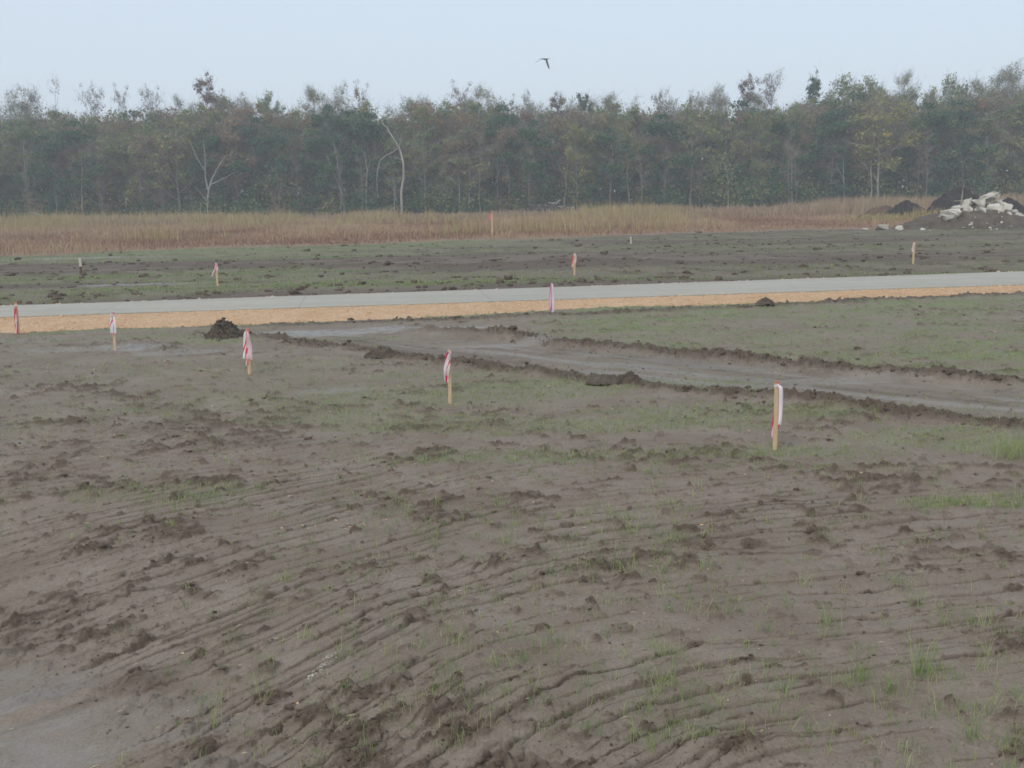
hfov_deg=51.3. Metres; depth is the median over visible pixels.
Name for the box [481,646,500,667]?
weed
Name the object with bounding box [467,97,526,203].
tree
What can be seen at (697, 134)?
bare sapling
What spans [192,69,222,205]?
tall tree
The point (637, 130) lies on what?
tree
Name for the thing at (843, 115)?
tree
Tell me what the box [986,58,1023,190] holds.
tall tree
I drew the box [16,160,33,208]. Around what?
bare sapling
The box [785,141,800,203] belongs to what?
bare tree
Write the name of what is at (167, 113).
tree
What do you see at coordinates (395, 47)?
sky
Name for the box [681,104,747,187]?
tree
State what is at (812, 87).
tall tree
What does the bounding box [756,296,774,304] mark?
dirt heap
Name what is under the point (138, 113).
tree
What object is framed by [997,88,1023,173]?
tree
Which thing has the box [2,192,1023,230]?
dry brush
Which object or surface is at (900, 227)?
concrete chunk
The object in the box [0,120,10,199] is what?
tree
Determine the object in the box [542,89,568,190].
tall tree
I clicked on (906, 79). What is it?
tall tree
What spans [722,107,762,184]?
tree
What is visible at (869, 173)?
bare tree
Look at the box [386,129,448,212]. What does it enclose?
tree
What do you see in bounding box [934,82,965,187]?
tree
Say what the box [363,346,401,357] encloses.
dirt heap
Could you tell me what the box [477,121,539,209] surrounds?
tree
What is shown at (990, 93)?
tree
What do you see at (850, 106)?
tree
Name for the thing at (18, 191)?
tree
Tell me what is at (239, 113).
tree
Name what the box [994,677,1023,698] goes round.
weed
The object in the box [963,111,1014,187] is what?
tree
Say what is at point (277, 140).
tree
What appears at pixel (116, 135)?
tree
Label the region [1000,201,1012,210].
concrete chunk
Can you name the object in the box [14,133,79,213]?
tree
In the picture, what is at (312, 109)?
tall tree
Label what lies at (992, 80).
tall tree
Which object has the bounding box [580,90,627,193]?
tree
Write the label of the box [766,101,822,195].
tree
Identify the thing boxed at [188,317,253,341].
heap crumbs
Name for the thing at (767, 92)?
tall tree
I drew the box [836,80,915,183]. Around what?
tree
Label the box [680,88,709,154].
tree
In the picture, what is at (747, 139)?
tree
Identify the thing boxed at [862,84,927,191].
tree
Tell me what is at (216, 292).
field clods
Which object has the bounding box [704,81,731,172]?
tall tree
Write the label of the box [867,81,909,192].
tree
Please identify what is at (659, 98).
tall tree
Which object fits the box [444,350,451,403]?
survey stake
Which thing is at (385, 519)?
pale pebbles
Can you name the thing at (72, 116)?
tree
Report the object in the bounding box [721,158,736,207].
bare tree
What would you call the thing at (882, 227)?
concrete chunk
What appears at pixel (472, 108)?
tree
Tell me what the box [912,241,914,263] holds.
survey stake
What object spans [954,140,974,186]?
bare tree
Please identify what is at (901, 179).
forest
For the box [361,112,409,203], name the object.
tree
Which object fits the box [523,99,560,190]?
tree
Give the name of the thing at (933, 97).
tree
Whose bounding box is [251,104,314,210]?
tree
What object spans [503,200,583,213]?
brush pile
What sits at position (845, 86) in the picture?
tall tree
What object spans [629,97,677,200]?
tree
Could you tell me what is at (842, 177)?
bare tree
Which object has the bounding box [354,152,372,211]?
bare sapling
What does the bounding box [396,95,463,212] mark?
tree
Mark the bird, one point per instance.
(546, 59)
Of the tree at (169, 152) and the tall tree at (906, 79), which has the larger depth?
the tall tree at (906, 79)
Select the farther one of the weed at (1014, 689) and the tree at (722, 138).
the tree at (722, 138)
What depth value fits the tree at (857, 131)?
173.58 m
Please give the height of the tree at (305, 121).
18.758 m
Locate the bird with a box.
[535,58,549,68]
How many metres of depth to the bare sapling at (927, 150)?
168.24 m
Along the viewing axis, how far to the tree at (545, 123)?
177.21 m
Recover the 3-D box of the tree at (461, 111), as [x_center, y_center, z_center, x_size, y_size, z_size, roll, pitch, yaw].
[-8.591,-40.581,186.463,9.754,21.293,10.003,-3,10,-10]
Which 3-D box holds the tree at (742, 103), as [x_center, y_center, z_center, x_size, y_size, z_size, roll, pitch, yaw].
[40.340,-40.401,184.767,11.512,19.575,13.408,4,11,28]
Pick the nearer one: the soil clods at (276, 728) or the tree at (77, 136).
the soil clods at (276, 728)
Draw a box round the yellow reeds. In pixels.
[0,199,862,242]
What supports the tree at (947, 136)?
on the ground at (34, 733)
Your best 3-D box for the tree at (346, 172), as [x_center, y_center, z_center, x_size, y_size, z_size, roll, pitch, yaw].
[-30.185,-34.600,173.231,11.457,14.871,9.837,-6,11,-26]
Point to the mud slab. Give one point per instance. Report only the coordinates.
(604, 379)
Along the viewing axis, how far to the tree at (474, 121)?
176.92 m
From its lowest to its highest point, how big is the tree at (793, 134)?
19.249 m
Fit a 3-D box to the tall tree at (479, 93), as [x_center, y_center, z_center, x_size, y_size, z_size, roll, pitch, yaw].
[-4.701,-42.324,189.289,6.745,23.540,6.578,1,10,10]
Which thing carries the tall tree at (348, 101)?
on the ground at (34, 733)
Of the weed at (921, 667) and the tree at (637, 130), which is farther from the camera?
the tree at (637, 130)
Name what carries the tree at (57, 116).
on the ground at (34, 733)
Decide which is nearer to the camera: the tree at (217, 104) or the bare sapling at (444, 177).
the bare sapling at (444, 177)
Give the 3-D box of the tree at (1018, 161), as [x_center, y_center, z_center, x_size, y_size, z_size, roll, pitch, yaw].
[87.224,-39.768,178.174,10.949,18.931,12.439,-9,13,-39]
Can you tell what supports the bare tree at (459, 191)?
on the ground at (34, 733)
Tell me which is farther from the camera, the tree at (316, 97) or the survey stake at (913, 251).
the tree at (316, 97)
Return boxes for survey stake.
[14,302,20,333]
[78,258,82,274]
[110,312,116,350]
[211,263,218,285]
[243,329,252,373]
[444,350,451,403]
[488,211,492,238]
[548,283,553,311]
[571,253,576,274]
[771,381,782,449]
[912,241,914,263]
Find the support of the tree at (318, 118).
on the ground at (34, 733)
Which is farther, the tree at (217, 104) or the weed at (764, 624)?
the tree at (217, 104)
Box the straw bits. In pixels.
[9,371,1019,767]
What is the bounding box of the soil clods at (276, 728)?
[0,296,1023,767]
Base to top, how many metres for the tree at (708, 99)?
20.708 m
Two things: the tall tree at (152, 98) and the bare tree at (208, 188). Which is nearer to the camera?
the bare tree at (208, 188)
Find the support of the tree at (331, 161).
on the ground at (34, 733)
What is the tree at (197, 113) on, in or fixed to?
on the ground at (34, 733)
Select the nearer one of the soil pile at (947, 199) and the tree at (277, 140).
the soil pile at (947, 199)
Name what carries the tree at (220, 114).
on the ground at (34, 733)
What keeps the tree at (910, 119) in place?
on the ground at (34, 733)
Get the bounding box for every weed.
[429,531,438,548]
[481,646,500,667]
[638,731,662,753]
[755,618,773,632]
[772,675,793,696]
[820,601,841,626]
[850,656,875,683]
[879,673,904,696]
[899,627,953,678]
[956,713,984,742]
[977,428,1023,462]
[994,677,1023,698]
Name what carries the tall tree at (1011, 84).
on the ground at (34, 733)
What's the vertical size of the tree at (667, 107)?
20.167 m
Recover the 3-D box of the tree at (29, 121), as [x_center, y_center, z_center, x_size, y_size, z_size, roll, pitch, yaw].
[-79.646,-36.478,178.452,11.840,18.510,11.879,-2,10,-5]
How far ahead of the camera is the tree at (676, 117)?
176.89 m
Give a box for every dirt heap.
[206,319,243,338]
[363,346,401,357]
[620,370,640,383]
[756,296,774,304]
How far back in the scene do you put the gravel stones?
30.52 m
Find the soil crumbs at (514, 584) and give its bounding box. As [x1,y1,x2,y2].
[0,346,1023,767]
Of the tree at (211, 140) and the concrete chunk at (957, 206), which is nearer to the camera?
the concrete chunk at (957, 206)
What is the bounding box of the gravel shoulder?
[0,286,1023,332]
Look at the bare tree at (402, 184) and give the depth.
169.34 m
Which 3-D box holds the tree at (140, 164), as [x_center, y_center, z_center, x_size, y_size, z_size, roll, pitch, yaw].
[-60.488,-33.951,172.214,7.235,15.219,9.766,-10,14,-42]
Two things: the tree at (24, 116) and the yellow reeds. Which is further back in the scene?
the tree at (24, 116)
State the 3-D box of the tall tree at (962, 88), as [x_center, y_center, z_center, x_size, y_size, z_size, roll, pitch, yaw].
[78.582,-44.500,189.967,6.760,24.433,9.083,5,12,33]
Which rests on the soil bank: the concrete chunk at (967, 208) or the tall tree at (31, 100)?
the concrete chunk at (967, 208)
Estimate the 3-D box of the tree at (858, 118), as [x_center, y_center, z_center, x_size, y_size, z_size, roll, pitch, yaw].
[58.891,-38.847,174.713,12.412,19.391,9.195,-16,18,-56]
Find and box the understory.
[0,145,1023,218]
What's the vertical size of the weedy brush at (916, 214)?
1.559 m
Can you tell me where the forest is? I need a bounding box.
[0,91,1023,214]
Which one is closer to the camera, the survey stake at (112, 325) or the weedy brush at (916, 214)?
the survey stake at (112, 325)
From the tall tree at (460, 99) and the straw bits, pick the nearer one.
the straw bits
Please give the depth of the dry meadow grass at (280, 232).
88.80 m
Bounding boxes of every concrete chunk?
[874,224,888,229]
[895,225,903,229]
[939,208,961,221]
[951,205,962,209]
[960,184,971,205]
[960,191,999,206]
[961,204,972,211]
[975,203,986,212]
[979,192,998,202]
[987,203,1004,211]
[993,191,1000,200]
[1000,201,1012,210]
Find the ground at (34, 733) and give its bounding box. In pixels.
[0,199,1023,767]
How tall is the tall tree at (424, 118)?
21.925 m
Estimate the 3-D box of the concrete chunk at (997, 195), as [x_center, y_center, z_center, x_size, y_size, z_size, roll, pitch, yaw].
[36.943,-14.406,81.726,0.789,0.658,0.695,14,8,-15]
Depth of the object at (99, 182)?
169.20 m
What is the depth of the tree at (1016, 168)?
171.39 m
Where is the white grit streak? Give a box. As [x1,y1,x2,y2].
[307,653,336,678]
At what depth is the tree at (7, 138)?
177.55 m
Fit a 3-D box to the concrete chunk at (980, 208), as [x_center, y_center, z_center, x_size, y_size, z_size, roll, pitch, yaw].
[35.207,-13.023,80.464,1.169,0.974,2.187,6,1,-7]
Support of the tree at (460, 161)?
on the ground at (34, 733)
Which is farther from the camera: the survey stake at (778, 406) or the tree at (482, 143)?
the tree at (482, 143)
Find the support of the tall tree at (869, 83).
on the ground at (34, 733)
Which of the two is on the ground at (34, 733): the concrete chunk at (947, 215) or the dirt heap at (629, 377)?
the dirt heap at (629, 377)
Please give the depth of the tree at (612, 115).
178.19 m
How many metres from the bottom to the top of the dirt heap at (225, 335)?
0.458 m
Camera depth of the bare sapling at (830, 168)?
170.24 m
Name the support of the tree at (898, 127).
on the ground at (34, 733)
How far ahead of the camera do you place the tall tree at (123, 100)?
190.33 m
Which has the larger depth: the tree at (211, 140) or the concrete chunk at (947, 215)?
the tree at (211, 140)
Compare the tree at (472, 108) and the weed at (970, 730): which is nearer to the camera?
the weed at (970, 730)
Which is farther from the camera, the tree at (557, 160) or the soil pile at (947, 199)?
the tree at (557, 160)
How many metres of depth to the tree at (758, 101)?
181.87 m
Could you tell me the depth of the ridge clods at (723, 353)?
19.66 m
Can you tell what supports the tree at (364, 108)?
on the ground at (34, 733)
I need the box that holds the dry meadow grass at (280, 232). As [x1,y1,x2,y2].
[0,211,915,255]
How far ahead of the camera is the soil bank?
79.42 m
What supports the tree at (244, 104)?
on the ground at (34, 733)
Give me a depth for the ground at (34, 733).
10.60 m
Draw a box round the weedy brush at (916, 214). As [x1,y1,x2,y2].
[836,206,949,223]
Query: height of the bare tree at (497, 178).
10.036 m
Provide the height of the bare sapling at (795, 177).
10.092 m
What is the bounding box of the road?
[0,271,1023,317]
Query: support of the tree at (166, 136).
on the ground at (34, 733)
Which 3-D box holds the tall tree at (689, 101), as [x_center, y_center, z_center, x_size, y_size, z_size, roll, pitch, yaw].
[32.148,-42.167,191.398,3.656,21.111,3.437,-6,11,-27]
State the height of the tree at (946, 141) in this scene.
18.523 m
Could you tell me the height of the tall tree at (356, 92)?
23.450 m
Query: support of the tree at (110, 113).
on the ground at (34, 733)
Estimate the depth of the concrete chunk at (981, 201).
80.58 m
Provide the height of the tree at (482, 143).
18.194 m
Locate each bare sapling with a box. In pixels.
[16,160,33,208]
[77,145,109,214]
[180,171,195,210]
[328,147,349,212]
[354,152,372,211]
[435,158,454,212]
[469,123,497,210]
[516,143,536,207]
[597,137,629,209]
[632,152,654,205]
[657,134,674,202]
[678,129,707,205]
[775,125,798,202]
[785,148,807,204]
[814,125,848,199]
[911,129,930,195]
[915,125,941,198]
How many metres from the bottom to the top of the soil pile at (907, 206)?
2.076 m
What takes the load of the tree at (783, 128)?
on the ground at (34, 733)
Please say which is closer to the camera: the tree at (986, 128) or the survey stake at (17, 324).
the survey stake at (17, 324)
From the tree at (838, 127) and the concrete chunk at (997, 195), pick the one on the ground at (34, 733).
the tree at (838, 127)
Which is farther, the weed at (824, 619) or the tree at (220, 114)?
the tree at (220, 114)
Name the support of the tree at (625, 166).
on the ground at (34, 733)
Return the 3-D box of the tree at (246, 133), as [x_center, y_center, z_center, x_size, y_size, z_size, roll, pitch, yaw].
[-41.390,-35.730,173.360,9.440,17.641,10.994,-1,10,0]
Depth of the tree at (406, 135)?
176.38 m
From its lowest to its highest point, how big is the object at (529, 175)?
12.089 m
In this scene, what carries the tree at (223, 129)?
on the ground at (34, 733)
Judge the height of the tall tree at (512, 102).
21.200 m
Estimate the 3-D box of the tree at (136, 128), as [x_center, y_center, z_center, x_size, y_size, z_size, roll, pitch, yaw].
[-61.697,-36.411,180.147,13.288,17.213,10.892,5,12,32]
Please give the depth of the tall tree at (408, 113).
188.63 m
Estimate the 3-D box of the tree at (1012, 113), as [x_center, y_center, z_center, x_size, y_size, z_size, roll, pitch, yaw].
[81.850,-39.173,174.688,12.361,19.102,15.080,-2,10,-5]
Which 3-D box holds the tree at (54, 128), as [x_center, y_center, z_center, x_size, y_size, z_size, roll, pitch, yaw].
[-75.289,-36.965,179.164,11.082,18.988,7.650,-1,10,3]
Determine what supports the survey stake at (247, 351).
on the ground at (34, 733)
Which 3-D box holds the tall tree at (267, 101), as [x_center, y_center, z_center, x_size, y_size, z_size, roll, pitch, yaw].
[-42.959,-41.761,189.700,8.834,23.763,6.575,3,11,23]
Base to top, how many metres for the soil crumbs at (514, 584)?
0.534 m
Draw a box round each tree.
[0,82,33,208]
[0,108,65,203]
[0,113,44,208]
[0,113,53,206]
[0,114,54,200]
[0,119,15,207]
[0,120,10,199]
[0,148,19,198]
[4,96,54,203]
[12,80,44,201]
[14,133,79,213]
[32,70,70,136]
[33,102,92,201]
[33,110,88,195]
[33,113,105,214]
[42,125,96,202]
[45,109,99,198]
[66,134,140,214]
[70,116,138,202]
[73,80,105,196]
[81,159,84,215]
[87,113,138,208]
[89,105,134,206]
[103,104,172,201]
[106,129,153,210]
[110,85,130,192]
[113,116,160,198]
[119,105,180,200]
[119,115,194,211]
[122,106,202,199]
[123,130,187,209]
[136,82,165,113]
[137,113,207,210]
[154,100,227,189]
[155,102,207,201]
[167,104,259,213]
[169,91,195,128]
[178,104,239,186]
[179,125,236,212]
[191,141,232,213]
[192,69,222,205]
[202,94,235,195]
[204,112,267,212]
[209,94,260,197]
[219,88,243,185]
[222,99,285,199]
[225,92,260,182]
[225,114,289,205]
[243,121,298,212]
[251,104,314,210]
[255,91,285,196]
[259,158,287,214]
[261,120,312,207]
[272,102,318,203]
[277,100,325,198]
[291,128,362,214]
[296,83,323,161]
[298,120,352,214]
[300,86,346,192]
[305,102,364,200]
[318,81,353,191]
[322,109,413,204]
[326,106,389,201]
[328,145,344,212]
[338,98,384,203]
[344,108,408,208]
[345,79,370,137]
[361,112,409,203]
[364,152,371,208]
[367,97,465,195]
[372,133,416,209]
[376,122,404,210]
[381,114,425,201]
[382,97,422,160]
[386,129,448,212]
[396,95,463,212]
[399,91,419,189]
[417,89,435,174]
[425,104,480,188]
[433,97,505,211]
[437,102,485,212]
[438,92,491,189]
[441,122,495,210]
[449,79,472,128]
[449,106,518,210]
[450,176,459,212]
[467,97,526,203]
[470,98,524,207]
[473,83,498,189]
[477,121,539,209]
[487,97,552,194]
[497,153,506,211]
[499,93,517,114]
[507,117,557,205]
[514,89,537,151]
[514,106,584,200]
[517,100,546,164]
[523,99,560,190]
[538,112,580,199]
[541,96,609,203]
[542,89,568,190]
[555,91,592,184]
[557,154,571,204]
[560,114,593,205]
[570,98,649,200]
[572,125,604,205]
[575,89,594,199]
[575,101,633,205]
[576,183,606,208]
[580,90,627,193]
[581,123,636,204]
[591,104,651,203]
[596,124,655,207]
[619,99,659,193]
[627,160,635,204]
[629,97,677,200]
[633,109,701,202]
[650,96,683,183]
[651,85,670,186]
[653,104,704,192]
[656,113,727,207]
[670,100,713,191]
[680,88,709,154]
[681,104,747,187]
[685,127,743,194]
[686,88,699,111]
[700,90,736,187]
[702,125,753,206]
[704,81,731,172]
[710,93,777,187]
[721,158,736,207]
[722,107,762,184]
[730,107,776,187]
[731,91,774,176]
[735,71,760,114]
[736,105,788,194]
[752,67,785,116]
[757,111,812,205]
[763,99,809,193]
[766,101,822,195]
[773,99,845,188]
[784,96,865,188]
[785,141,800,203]
[790,126,822,202]
[793,112,860,198]
[794,90,859,177]
[801,89,854,188]
[802,64,824,131]
[821,90,871,185]
[823,96,927,199]
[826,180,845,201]
[829,69,873,188]
[835,163,844,198]
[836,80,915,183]
[846,91,893,190]
[848,69,884,129]
[848,100,894,196]
[851,104,897,195]
[860,140,873,197]
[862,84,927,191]
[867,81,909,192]
[875,109,960,192]
[890,95,935,192]
[891,67,920,194]
[891,98,965,196]
[910,95,1000,188]
[918,87,941,130]
[919,104,990,183]
[921,85,949,193]
[925,92,979,190]
[929,86,1015,187]
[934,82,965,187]
[940,72,972,137]
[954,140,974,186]
[956,84,1007,183]
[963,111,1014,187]
[967,66,1014,141]
[967,77,1018,144]
[976,100,1023,188]
[981,87,1023,192]
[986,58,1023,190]
[988,94,1023,192]
[993,65,1023,182]
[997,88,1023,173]
[1014,102,1023,166]
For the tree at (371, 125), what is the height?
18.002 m
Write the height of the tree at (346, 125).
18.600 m
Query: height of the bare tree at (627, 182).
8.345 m
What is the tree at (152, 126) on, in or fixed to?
on the ground at (34, 733)
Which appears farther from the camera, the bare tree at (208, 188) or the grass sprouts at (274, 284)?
the bare tree at (208, 188)
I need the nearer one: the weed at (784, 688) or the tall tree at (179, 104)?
the weed at (784, 688)
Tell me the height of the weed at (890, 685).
0.167 m
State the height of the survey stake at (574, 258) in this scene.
1.036 m
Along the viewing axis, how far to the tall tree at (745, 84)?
186.35 m
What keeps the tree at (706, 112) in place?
on the ground at (34, 733)
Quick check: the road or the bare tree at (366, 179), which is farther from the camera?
the bare tree at (366, 179)
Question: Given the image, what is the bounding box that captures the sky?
[0,0,1023,199]
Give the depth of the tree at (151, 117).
181.44 m
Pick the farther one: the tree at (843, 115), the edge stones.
the tree at (843, 115)
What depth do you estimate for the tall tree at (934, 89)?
187.50 m
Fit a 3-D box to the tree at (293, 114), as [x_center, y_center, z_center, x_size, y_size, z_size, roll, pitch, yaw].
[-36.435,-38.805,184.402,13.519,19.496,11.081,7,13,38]
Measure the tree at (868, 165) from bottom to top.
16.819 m
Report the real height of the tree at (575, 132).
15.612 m
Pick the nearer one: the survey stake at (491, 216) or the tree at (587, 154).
the survey stake at (491, 216)
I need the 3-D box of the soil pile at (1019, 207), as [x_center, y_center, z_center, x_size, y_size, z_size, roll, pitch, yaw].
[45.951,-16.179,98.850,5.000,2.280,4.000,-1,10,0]
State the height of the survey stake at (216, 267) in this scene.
1.038 m
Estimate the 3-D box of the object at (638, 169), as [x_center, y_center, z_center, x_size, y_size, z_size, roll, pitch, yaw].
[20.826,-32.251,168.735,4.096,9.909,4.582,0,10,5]
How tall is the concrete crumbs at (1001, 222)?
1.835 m
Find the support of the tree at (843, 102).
on the ground at (34, 733)
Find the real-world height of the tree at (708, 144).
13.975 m
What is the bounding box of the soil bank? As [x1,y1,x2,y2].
[890,203,1023,229]
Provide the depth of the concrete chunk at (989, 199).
81.17 m
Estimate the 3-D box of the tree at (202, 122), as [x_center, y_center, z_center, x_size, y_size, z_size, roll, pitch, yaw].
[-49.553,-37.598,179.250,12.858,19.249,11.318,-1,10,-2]
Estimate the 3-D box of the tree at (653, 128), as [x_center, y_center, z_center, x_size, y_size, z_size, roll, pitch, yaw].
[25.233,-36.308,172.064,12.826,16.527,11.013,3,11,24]
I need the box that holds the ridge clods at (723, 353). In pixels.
[242,292,1019,425]
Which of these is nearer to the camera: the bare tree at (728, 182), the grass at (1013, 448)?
the grass at (1013, 448)
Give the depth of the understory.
172.21 m
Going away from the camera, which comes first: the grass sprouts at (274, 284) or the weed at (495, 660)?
the weed at (495, 660)
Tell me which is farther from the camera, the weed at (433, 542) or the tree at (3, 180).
the tree at (3, 180)
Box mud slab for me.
[586,374,620,384]
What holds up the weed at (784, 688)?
on the ground at (34, 733)
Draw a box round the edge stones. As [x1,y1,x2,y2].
[1,271,1012,305]
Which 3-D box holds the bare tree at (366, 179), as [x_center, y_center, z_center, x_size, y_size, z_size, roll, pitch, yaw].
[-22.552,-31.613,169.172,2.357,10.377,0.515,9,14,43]
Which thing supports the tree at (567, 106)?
on the ground at (34, 733)
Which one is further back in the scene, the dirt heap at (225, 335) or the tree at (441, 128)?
the tree at (441, 128)
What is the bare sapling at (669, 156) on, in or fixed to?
on the ground at (34, 733)
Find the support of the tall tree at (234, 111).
on the ground at (34, 733)
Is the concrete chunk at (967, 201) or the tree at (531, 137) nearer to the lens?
the concrete chunk at (967, 201)
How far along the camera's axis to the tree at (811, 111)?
177.20 m
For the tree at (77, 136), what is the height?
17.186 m
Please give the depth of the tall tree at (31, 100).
185.56 m
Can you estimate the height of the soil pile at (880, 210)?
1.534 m
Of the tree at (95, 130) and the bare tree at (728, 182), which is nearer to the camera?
the bare tree at (728, 182)
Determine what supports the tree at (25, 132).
on the ground at (34, 733)
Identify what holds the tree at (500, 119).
on the ground at (34, 733)
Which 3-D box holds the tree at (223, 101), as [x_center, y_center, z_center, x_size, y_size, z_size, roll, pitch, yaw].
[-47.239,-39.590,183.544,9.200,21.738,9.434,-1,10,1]
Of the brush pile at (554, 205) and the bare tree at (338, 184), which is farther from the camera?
the bare tree at (338, 184)
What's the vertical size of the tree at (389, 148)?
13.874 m
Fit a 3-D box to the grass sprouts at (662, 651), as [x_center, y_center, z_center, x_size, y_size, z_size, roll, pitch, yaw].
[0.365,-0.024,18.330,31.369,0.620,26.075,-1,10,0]
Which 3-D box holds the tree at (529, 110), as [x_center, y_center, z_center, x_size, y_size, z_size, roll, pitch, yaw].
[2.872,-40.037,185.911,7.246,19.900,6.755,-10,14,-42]
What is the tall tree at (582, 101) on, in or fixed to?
on the ground at (34, 733)
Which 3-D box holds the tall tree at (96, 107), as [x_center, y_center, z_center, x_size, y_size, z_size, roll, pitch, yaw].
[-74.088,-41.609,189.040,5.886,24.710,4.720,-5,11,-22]
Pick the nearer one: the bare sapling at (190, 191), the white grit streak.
the white grit streak
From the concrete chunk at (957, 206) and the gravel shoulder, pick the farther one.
the concrete chunk at (957, 206)
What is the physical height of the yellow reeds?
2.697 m
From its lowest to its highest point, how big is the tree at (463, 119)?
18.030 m
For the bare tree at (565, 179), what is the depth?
169.51 m
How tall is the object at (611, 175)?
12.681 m
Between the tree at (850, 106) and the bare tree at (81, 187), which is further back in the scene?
the tree at (850, 106)
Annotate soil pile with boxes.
[858,205,892,217]
[886,200,924,216]
[926,186,978,213]
[1002,197,1023,212]
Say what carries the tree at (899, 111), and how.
on the ground at (34, 733)
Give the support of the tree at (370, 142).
on the ground at (34, 733)
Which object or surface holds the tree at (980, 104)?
on the ground at (34, 733)
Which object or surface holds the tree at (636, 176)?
on the ground at (34, 733)
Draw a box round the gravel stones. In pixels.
[0,284,1023,332]
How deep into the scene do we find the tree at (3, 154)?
172.51 m
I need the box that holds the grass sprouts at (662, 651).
[0,295,1023,767]
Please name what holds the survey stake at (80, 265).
on the ground at (34, 733)
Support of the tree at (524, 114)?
on the ground at (34, 733)
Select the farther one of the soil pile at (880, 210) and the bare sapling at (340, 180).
the bare sapling at (340, 180)
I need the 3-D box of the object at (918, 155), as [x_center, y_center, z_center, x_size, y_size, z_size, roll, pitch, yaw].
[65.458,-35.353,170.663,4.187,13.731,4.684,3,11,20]
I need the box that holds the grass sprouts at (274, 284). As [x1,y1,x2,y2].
[0,228,1023,304]
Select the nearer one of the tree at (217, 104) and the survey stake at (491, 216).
the survey stake at (491, 216)
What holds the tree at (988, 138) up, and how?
on the ground at (34, 733)
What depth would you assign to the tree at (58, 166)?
173.12 m
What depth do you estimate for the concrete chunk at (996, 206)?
79.93 m
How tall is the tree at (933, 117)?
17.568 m
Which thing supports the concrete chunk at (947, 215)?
on the soil bank
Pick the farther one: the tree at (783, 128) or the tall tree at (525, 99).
the tall tree at (525, 99)
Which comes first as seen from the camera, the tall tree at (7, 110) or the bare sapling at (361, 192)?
the bare sapling at (361, 192)
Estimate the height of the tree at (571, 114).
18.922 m
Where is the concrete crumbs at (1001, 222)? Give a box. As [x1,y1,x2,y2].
[920,207,1017,230]
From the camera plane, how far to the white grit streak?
7.49 m
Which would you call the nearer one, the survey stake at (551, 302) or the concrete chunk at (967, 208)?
the survey stake at (551, 302)
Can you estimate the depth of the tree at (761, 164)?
171.20 m
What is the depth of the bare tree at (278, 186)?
169.74 m
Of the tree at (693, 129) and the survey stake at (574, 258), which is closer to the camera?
the survey stake at (574, 258)
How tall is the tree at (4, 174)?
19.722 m
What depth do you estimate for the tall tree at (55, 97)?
186.71 m
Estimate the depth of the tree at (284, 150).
177.48 m
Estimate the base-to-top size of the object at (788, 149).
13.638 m
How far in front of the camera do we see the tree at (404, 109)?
180.68 m
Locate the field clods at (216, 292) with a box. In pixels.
[0,227,1023,304]
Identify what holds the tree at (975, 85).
on the ground at (34, 733)
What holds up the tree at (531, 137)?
on the ground at (34, 733)
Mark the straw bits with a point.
(467, 577)
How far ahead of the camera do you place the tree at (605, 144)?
169.46 m
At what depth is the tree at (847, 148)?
182.46 m
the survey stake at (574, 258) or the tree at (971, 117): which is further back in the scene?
the tree at (971, 117)
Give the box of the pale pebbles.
[15,331,1019,765]
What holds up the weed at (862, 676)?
on the ground at (34, 733)
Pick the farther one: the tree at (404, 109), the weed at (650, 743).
the tree at (404, 109)
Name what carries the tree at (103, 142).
on the ground at (34, 733)
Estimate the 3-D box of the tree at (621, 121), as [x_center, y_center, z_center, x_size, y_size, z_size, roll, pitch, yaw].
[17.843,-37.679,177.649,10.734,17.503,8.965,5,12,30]
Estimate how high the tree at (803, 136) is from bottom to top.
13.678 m

